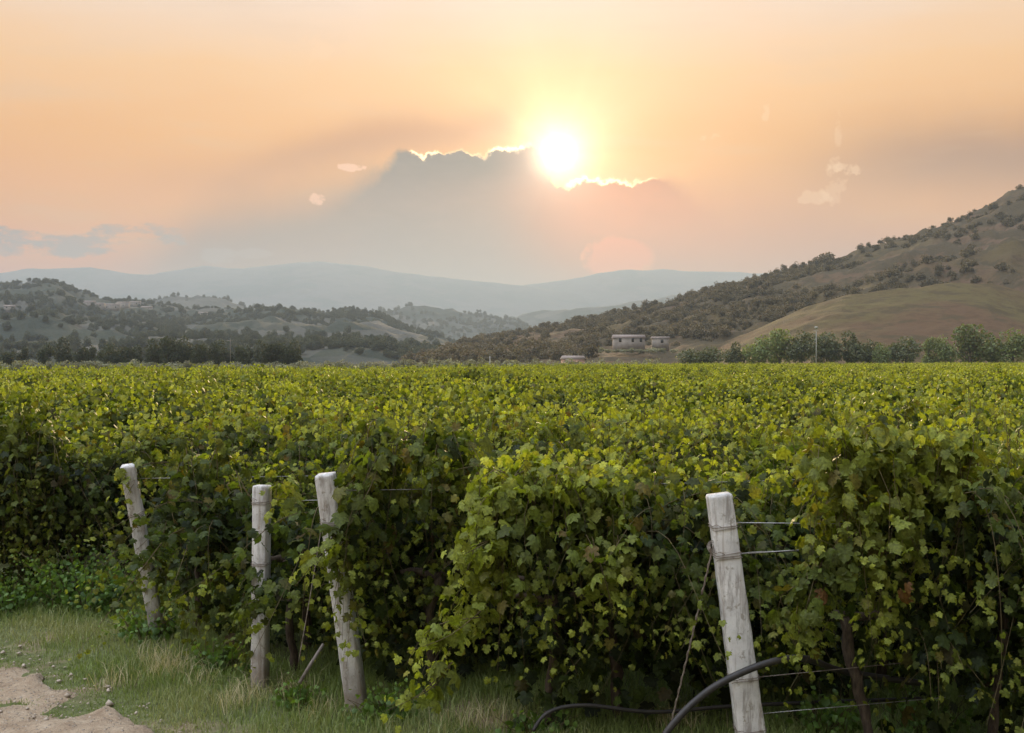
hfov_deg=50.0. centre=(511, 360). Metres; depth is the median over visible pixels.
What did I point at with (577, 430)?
grapevine
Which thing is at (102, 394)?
grapevine
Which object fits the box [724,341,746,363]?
olive tree
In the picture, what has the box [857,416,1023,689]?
grapevine
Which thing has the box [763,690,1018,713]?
trellis wire
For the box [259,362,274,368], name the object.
shrub
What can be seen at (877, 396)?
grapevine
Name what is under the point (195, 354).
dark tree
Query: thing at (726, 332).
hill bush
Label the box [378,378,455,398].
grapevine
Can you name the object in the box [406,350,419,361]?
hill bush
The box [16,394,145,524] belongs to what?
grapevine
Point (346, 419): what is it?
grapevine
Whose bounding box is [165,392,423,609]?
grapevine
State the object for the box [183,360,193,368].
shrub
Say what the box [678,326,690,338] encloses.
hill bush
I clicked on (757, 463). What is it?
grapevine
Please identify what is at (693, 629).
guy wire
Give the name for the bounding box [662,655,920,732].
irrigation pipe
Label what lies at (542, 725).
weed
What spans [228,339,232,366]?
utility pole
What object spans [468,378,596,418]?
grapevine
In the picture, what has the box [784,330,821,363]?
olive tree
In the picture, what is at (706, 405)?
grapevine
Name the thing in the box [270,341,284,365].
dark tree
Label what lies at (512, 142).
sky
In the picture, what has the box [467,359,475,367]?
shrub
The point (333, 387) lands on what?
grapevine
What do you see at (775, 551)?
trellis wire
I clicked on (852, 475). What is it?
grapevine
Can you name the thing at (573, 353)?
hill bush
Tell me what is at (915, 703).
weed
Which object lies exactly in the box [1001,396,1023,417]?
grapevine
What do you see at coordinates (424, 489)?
trellis wire
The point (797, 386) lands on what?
grapevine
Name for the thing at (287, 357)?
dark tree
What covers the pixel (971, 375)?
grapevine
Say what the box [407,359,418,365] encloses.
shrub
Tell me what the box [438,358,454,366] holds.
shrub
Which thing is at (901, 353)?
olive tree
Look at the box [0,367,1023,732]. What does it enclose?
ground
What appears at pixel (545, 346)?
hill bush
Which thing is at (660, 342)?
outbuilding
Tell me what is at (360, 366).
shrub
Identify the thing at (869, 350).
olive tree
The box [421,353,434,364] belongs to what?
hill bush
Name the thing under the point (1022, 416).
grapevine
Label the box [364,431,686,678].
grapevine
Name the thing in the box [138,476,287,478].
trellis wire
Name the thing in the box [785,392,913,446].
grapevine
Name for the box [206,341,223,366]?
dark tree
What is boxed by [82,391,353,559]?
grapevine
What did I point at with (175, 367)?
shrub
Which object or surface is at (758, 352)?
pale tree
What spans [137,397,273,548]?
grapevine
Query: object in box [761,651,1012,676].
trellis wire
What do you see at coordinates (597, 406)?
grapevine
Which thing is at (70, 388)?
grapevine
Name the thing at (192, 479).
grapevine
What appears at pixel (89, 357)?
dark tree
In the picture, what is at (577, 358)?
farmhouse
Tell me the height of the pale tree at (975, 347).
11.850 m
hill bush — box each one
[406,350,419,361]
[412,352,422,361]
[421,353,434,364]
[430,349,445,364]
[436,345,448,353]
[443,347,457,355]
[446,353,458,361]
[460,355,475,363]
[462,347,481,360]
[476,348,495,362]
[481,355,496,363]
[492,346,508,361]
[506,344,522,350]
[506,348,521,357]
[506,353,515,359]
[515,356,529,363]
[522,352,531,359]
[525,342,539,358]
[528,337,543,344]
[530,344,547,352]
[539,349,548,359]
[548,346,559,356]
[549,347,567,360]
[562,347,576,355]
[568,350,586,359]
[578,346,591,357]
[584,344,600,357]
[603,338,611,345]
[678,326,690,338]
[686,325,701,335]
[689,328,702,338]
[690,324,707,337]
[706,327,719,338]
[716,324,731,335]
[741,318,752,329]
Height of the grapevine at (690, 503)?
2.162 m
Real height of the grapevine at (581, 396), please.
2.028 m
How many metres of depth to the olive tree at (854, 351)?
263.46 m
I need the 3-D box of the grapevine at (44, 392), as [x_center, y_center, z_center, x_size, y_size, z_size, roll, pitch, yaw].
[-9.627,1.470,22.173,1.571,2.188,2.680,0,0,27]
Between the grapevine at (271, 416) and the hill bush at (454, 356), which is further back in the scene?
the hill bush at (454, 356)
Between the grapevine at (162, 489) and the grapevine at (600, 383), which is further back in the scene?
the grapevine at (600, 383)
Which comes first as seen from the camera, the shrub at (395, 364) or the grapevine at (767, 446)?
the grapevine at (767, 446)
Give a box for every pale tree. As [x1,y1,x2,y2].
[738,334,772,363]
[766,328,793,363]
[871,342,895,363]
[921,336,939,363]
[933,335,958,362]
[950,323,1001,362]
[988,327,1023,362]
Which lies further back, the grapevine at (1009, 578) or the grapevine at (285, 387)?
the grapevine at (285, 387)
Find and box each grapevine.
[0,370,48,389]
[0,374,45,393]
[0,376,73,422]
[0,377,77,395]
[0,380,63,405]
[0,402,75,590]
[0,407,127,591]
[0,422,137,555]
[3,403,82,530]
[3,421,193,584]
[5,387,96,420]
[7,372,75,390]
[9,406,286,586]
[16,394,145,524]
[19,385,106,401]
[31,396,137,423]
[36,377,133,414]
[37,403,222,555]
[42,377,87,394]
[49,376,185,418]
[50,377,106,397]
[64,448,414,660]
[67,436,318,627]
[68,381,236,435]
[81,392,214,429]
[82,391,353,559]
[83,373,133,386]
[99,373,240,410]
[105,376,178,396]
[106,431,243,659]
[107,374,162,388]
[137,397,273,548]
[139,392,279,432]
[154,376,207,389]
[154,383,205,397]
[161,376,229,394]
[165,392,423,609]
[165,420,589,683]
[174,383,231,402]
[186,387,288,419]
[190,381,241,395]
[194,376,255,392]
[212,388,279,416]
[214,394,361,448]
[215,468,309,671]
[216,379,321,415]
[221,384,346,409]
[226,382,285,395]
[236,400,547,638]
[252,401,339,423]
[258,392,432,471]
[262,380,313,393]
[267,381,316,395]
[272,382,347,405]
[279,391,336,408]
[289,383,356,404]
[289,396,378,417]
[289,418,495,688]
[296,409,515,586]
[320,378,388,396]
[329,376,386,403]
[338,384,503,429]
[342,389,407,414]
[346,389,391,406]
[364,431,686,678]
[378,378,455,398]
[380,443,668,732]
[381,377,442,409]
[384,374,452,392]
[391,420,801,730]
[392,397,605,635]
[397,386,522,431]
[402,378,487,419]
[428,376,552,433]
[449,378,499,389]
[459,386,665,444]
[465,386,592,431]
[466,421,796,657]
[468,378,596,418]
[470,373,555,397]
[491,399,573,419]
[506,389,751,476]
[509,392,707,446]
[512,389,575,408]
[519,374,565,390]
[521,384,590,402]
[532,402,614,419]
[543,394,626,417]
[550,443,869,720]
[556,393,640,421]
[556,398,671,435]
[562,380,607,399]
[563,387,590,398]
[567,391,629,407]
[568,393,667,411]
[579,379,621,390]
[580,377,664,403]
[589,372,680,412]
[596,405,662,433]
[621,400,804,607]
[622,393,704,420]
[633,381,728,412]
[637,389,742,426]
[643,375,690,387]
[643,376,730,402]
[646,396,729,413]
[647,435,995,698]
[648,397,773,453]
[650,409,728,439]
[651,376,702,392]
[673,402,804,425]
[675,376,714,391]
[675,391,775,423]
[678,431,956,671]
[685,380,779,404]
[692,374,797,416]
[693,383,746,396]
[714,391,847,435]
[722,399,796,421]
[726,389,813,415]
[731,375,822,395]
[740,412,883,608]
[745,391,850,424]
[749,410,842,448]
[752,378,862,414]
[757,406,1023,732]
[760,390,960,660]
[762,401,1023,732]
[772,384,821,401]
[776,373,833,391]
[778,391,933,433]
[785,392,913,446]
[805,383,841,394]
[811,388,870,404]
[815,380,888,399]
[816,390,866,408]
[820,372,866,391]
[830,380,957,423]
[845,372,906,398]
[848,407,984,449]
[853,381,913,404]
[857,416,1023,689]
[863,414,1023,628]
[864,376,949,407]
[870,386,1020,446]
[893,369,993,402]
[898,391,962,411]
[898,541,1023,732]
[899,375,955,393]
[919,370,993,388]
[920,378,999,416]
[921,393,1007,412]
[922,385,1023,432]
[925,390,1023,456]
[952,374,1006,391]
[962,375,1014,404]
[977,366,1023,396]
[986,403,1023,433]
[991,379,1023,409]
[999,398,1023,413]
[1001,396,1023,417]
[1010,429,1023,458]
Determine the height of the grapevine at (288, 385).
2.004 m
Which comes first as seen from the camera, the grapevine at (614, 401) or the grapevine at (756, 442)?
the grapevine at (756, 442)
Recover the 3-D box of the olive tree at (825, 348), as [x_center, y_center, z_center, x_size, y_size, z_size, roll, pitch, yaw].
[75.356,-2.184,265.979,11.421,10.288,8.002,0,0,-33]
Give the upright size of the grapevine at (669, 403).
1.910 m
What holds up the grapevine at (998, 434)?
on the ground at (50, 671)
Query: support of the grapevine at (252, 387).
on the ground at (50, 671)
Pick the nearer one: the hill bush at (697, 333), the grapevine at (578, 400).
the grapevine at (578, 400)
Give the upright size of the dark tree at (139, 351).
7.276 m
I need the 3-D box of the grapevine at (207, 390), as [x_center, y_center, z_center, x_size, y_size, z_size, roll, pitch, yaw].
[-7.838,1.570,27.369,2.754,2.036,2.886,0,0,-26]
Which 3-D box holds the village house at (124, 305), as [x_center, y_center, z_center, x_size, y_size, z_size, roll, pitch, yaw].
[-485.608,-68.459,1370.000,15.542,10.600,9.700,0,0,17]
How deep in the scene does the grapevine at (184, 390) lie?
24.99 m
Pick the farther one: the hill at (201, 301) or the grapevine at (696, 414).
the hill at (201, 301)
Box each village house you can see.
[3,305,15,312]
[84,301,95,305]
[96,303,105,309]
[105,303,119,310]
[115,302,129,308]
[129,301,140,307]
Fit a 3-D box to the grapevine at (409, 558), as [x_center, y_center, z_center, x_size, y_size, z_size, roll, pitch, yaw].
[-0.681,1.540,8.679,3.910,2.107,2.555,0,0,-15]
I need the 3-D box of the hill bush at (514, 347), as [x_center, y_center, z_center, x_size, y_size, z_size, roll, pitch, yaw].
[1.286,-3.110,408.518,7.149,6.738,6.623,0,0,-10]
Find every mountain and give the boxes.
[0,261,589,317]
[522,269,768,306]
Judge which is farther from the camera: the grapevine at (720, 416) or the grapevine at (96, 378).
the grapevine at (96, 378)
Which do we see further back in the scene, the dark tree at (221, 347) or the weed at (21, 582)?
the dark tree at (221, 347)
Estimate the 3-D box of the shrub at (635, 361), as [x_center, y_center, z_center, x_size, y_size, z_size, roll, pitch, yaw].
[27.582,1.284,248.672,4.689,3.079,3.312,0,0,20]
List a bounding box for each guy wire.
[298,532,320,661]
[671,546,712,719]
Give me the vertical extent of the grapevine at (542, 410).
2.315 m
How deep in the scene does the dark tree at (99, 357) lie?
264.25 m
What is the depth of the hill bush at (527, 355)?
376.04 m
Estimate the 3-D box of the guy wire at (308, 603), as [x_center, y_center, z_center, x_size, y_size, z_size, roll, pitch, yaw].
[-1.414,1.608,7.714,0.203,0.986,0.007,0,0,-41]
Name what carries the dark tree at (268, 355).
on the ground at (50, 671)
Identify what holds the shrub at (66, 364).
on the ground at (50, 671)
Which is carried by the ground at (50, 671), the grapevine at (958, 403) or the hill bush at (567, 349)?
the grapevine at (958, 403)
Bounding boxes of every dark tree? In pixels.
[71,346,87,364]
[84,345,96,364]
[95,344,112,370]
[102,342,121,363]
[117,346,128,364]
[124,346,140,363]
[134,344,143,363]
[143,338,159,364]
[152,345,164,363]
[159,335,172,364]
[168,337,185,363]
[177,334,190,365]
[187,344,203,365]
[199,343,211,363]
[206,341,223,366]
[212,338,227,365]
[224,350,235,367]
[234,345,249,364]
[244,345,255,364]
[251,339,265,365]
[258,343,276,364]
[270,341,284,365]
[281,342,294,364]
[286,339,302,368]
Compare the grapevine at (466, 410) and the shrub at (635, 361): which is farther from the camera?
the shrub at (635, 361)
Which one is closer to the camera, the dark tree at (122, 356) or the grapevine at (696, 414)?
the grapevine at (696, 414)
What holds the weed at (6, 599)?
on the ground at (50, 671)
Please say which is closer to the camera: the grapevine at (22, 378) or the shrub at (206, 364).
the grapevine at (22, 378)
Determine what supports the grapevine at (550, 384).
on the ground at (50, 671)
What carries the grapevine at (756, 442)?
on the ground at (50, 671)
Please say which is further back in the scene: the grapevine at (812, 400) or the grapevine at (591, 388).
the grapevine at (591, 388)
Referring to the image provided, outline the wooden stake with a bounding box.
[298,643,324,683]
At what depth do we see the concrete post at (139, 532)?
9.63 m
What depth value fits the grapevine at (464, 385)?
29.33 m
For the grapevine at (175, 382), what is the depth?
33.57 m
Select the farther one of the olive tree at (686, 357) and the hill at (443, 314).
the hill at (443, 314)
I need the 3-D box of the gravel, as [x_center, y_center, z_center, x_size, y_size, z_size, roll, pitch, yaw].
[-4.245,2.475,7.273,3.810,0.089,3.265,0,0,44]
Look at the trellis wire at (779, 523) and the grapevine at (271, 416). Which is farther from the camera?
the grapevine at (271, 416)
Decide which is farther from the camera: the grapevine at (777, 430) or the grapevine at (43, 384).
the grapevine at (43, 384)
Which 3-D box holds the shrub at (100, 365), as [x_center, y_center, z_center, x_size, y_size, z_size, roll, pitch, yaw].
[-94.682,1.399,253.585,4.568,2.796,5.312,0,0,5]
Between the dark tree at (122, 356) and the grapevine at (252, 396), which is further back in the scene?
the dark tree at (122, 356)
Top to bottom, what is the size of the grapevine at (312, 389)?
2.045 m
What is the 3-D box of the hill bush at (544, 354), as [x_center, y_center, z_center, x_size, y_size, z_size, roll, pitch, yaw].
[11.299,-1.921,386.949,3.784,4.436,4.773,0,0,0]
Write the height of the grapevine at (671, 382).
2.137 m
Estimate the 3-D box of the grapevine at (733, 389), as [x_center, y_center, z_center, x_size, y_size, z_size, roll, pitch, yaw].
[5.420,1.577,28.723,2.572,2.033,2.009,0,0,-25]
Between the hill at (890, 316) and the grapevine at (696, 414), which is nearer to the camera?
the grapevine at (696, 414)
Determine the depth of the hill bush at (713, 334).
439.34 m
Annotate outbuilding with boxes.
[651,337,669,350]
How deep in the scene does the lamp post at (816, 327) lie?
244.92 m
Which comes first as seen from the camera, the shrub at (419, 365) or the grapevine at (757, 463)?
the grapevine at (757, 463)
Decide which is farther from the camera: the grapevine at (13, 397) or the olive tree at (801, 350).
the olive tree at (801, 350)
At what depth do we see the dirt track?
7.69 m
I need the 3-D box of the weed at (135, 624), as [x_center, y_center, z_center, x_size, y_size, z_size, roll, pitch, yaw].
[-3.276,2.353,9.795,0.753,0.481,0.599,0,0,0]
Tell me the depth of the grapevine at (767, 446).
10.95 m
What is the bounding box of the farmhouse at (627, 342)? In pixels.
[612,335,645,351]
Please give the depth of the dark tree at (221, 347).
261.19 m
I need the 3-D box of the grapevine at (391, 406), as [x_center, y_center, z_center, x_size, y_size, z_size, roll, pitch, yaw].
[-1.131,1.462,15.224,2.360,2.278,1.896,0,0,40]
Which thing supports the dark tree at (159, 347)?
on the ground at (50, 671)
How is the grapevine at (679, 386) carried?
on the ground at (50, 671)
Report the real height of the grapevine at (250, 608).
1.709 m
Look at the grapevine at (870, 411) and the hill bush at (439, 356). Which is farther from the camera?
the hill bush at (439, 356)
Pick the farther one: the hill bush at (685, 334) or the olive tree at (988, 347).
the hill bush at (685, 334)
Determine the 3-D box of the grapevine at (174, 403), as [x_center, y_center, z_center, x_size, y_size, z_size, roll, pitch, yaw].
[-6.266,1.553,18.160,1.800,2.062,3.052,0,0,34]
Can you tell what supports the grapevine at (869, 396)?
on the ground at (50, 671)
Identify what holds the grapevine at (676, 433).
on the ground at (50, 671)
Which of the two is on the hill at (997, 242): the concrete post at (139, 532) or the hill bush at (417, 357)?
the hill bush at (417, 357)
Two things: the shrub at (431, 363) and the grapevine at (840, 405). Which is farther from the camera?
the shrub at (431, 363)
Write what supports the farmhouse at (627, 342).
on the hill at (997, 242)
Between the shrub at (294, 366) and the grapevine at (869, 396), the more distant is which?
the shrub at (294, 366)
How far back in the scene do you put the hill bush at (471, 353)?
381.95 m
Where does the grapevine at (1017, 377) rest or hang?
on the ground at (50, 671)
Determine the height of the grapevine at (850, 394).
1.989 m
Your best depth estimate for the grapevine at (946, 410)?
11.37 m
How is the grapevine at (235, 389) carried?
on the ground at (50, 671)
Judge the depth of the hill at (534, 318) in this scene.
3704.77 m
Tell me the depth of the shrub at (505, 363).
249.92 m
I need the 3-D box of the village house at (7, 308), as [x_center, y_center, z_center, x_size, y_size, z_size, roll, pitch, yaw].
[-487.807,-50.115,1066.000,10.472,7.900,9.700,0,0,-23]
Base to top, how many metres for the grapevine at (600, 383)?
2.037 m
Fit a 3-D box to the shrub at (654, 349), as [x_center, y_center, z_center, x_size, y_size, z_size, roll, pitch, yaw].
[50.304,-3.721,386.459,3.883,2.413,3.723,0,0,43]
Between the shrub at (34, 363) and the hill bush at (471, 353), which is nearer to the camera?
the shrub at (34, 363)
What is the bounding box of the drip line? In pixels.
[531,697,922,731]
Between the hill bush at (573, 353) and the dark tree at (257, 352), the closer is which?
the dark tree at (257, 352)
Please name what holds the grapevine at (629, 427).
on the ground at (50, 671)
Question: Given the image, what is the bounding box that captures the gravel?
[0,641,209,731]
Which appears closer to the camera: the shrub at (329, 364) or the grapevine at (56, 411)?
the grapevine at (56, 411)
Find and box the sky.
[0,0,1023,284]
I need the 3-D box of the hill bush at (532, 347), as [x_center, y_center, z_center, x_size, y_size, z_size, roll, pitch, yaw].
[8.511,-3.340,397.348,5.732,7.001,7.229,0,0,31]
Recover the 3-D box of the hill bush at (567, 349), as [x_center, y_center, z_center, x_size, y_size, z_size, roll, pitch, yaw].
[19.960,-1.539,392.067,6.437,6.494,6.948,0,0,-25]
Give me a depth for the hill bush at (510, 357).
377.34 m
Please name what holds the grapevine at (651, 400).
on the ground at (50, 671)
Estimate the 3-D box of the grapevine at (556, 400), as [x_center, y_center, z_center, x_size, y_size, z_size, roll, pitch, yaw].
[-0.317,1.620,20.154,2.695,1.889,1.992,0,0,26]
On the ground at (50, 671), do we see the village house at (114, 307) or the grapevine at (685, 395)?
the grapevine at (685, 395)
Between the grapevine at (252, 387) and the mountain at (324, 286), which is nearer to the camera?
the grapevine at (252, 387)
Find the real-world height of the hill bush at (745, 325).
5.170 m
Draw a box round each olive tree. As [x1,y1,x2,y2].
[674,348,699,363]
[692,346,729,364]
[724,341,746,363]
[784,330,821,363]
[806,331,841,363]
[830,330,867,362]
[859,339,881,363]
[887,336,923,363]
[979,332,1001,362]
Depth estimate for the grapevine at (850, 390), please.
27.50 m
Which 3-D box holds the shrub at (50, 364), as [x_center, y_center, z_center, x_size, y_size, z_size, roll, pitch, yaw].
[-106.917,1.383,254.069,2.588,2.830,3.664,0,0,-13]
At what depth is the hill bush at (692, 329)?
445.66 m
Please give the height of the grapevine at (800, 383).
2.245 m
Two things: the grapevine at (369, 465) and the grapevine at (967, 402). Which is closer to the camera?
the grapevine at (369, 465)
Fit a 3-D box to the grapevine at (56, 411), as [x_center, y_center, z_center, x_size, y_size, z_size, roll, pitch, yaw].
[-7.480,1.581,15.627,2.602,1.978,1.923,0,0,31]
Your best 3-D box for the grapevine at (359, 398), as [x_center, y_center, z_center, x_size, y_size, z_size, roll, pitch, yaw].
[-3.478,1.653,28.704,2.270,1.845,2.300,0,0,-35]
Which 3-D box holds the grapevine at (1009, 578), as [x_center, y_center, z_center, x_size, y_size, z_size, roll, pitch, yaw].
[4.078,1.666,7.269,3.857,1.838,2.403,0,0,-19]
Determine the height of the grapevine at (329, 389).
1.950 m
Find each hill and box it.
[0,280,448,365]
[154,295,247,309]
[374,306,532,339]
[412,187,1023,366]
[501,295,676,325]
[712,282,1023,364]
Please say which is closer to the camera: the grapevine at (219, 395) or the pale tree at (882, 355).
the grapevine at (219, 395)
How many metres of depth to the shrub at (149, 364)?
248.80 m
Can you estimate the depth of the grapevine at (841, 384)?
32.47 m
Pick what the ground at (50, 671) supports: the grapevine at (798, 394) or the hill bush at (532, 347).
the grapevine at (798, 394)
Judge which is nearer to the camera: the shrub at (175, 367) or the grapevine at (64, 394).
the grapevine at (64, 394)
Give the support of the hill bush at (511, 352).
on the hill at (997, 242)
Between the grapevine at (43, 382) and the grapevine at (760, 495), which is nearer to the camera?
the grapevine at (760, 495)
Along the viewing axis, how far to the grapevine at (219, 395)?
18.66 m
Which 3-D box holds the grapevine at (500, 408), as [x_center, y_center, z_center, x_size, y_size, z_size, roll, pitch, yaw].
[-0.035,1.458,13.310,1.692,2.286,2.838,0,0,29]
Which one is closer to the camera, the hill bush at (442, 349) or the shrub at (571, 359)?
the shrub at (571, 359)
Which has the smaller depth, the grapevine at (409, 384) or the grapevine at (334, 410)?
the grapevine at (334, 410)
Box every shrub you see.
[0,361,10,369]
[11,360,31,369]
[28,360,39,366]
[33,362,47,368]
[46,361,54,369]
[55,360,74,370]
[69,361,84,368]
[84,360,99,369]
[93,361,109,370]
[102,361,117,370]
[126,359,144,366]
[141,362,156,369]
[166,362,177,369]
[172,361,183,369]
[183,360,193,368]
[197,361,211,368]
[231,361,243,367]
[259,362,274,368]
[286,363,297,367]
[296,360,308,367]
[302,362,315,368]
[323,360,333,368]
[335,359,351,368]
[346,362,361,369]
[363,361,377,369]
[391,361,402,368]
[399,358,411,369]
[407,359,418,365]
[414,362,429,368]
[428,359,436,366]
[433,359,450,366]
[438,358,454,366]
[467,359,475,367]
[475,357,487,365]
[501,359,517,366]
[532,361,545,365]
[564,358,579,363]
[619,348,628,352]
[627,360,641,364]
[641,358,654,364]
[650,347,660,353]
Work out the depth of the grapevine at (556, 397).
25.09 m
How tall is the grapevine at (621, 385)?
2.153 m
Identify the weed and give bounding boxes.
[0,555,101,608]
[0,575,46,617]
[9,539,156,614]
[98,599,185,644]
[186,633,250,675]
[265,671,329,715]
[341,678,421,724]
[493,701,579,732]
[775,678,869,732]
[882,683,976,732]
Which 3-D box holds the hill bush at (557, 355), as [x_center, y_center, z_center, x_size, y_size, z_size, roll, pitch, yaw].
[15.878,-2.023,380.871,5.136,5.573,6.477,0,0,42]
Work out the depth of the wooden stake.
7.74 m
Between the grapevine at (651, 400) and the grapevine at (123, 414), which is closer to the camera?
the grapevine at (123, 414)
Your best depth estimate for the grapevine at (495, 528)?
6.98 m
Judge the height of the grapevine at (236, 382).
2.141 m
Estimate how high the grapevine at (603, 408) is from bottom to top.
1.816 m
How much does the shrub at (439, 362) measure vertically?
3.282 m
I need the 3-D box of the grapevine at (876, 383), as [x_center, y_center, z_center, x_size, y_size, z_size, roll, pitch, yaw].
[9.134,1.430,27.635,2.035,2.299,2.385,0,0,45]
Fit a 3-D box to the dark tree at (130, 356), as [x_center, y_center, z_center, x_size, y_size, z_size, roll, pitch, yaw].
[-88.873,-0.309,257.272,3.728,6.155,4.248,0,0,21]
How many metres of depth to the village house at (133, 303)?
1430.30 m
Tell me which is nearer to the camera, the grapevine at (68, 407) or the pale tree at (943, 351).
the grapevine at (68, 407)
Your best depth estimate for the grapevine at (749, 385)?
26.44 m
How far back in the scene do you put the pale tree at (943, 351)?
266.13 m
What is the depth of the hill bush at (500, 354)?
380.76 m
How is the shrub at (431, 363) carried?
on the ground at (50, 671)
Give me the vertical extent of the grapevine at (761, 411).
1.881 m
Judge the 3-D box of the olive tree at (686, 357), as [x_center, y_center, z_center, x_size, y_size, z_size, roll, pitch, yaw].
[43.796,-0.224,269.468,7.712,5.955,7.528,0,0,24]
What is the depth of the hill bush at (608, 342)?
452.00 m
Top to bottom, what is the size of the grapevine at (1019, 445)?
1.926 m
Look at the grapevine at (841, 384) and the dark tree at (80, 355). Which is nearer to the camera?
the grapevine at (841, 384)
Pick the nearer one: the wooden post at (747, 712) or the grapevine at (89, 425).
the wooden post at (747, 712)
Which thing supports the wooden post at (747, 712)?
on the ground at (50, 671)
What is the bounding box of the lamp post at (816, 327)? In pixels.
[814,326,817,363]
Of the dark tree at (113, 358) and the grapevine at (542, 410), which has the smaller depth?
the grapevine at (542, 410)
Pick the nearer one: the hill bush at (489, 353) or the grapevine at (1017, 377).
the grapevine at (1017, 377)
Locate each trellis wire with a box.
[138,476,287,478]
[345,479,794,490]
[736,522,879,523]
[740,541,935,553]
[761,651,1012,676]
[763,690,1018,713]
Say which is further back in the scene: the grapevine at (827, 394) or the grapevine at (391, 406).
the grapevine at (827, 394)
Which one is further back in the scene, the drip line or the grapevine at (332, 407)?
the grapevine at (332, 407)
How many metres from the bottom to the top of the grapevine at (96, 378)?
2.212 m
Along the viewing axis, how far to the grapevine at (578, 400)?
25.38 m
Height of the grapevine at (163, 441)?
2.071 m
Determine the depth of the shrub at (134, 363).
247.82 m
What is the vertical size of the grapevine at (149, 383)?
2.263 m
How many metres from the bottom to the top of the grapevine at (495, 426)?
2.256 m
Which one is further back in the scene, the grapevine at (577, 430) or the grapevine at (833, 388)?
the grapevine at (833, 388)
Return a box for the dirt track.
[0,667,153,732]
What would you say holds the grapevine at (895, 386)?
on the ground at (50, 671)
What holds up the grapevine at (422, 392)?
on the ground at (50, 671)
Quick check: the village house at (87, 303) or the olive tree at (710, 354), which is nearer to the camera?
the olive tree at (710, 354)
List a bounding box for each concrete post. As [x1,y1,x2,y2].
[120,463,163,636]
[251,485,271,689]
[315,472,366,711]
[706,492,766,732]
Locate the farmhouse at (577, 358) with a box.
[560,356,585,363]
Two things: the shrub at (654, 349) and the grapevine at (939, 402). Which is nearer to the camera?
the grapevine at (939, 402)
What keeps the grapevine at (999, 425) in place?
on the ground at (50, 671)
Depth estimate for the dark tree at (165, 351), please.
264.26 m
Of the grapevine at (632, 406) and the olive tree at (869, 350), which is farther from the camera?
the olive tree at (869, 350)
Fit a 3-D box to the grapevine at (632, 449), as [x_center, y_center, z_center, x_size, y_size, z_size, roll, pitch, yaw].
[1.057,1.542,9.066,3.146,2.081,2.222,0,0,-15]
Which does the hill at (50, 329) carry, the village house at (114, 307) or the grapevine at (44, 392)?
the village house at (114, 307)
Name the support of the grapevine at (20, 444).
on the ground at (50, 671)
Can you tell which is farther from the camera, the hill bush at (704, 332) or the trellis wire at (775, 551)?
the hill bush at (704, 332)
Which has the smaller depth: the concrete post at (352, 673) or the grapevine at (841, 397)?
the concrete post at (352, 673)
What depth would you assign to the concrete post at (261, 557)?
8.40 m
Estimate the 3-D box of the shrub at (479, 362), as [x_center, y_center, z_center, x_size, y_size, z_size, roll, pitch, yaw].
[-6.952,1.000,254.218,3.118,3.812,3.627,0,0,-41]
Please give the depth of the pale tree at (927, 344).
268.72 m
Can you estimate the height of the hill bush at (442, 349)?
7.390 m
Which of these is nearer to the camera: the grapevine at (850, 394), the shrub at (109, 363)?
the grapevine at (850, 394)
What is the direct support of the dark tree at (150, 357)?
on the ground at (50, 671)
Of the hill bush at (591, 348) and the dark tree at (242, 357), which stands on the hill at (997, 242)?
the hill bush at (591, 348)
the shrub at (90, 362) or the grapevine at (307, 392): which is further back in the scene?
the shrub at (90, 362)
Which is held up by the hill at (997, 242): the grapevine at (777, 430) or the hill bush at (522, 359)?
the hill bush at (522, 359)
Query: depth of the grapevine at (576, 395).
29.99 m
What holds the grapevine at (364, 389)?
on the ground at (50, 671)
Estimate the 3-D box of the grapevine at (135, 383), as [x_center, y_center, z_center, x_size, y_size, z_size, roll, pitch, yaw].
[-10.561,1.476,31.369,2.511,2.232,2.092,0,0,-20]

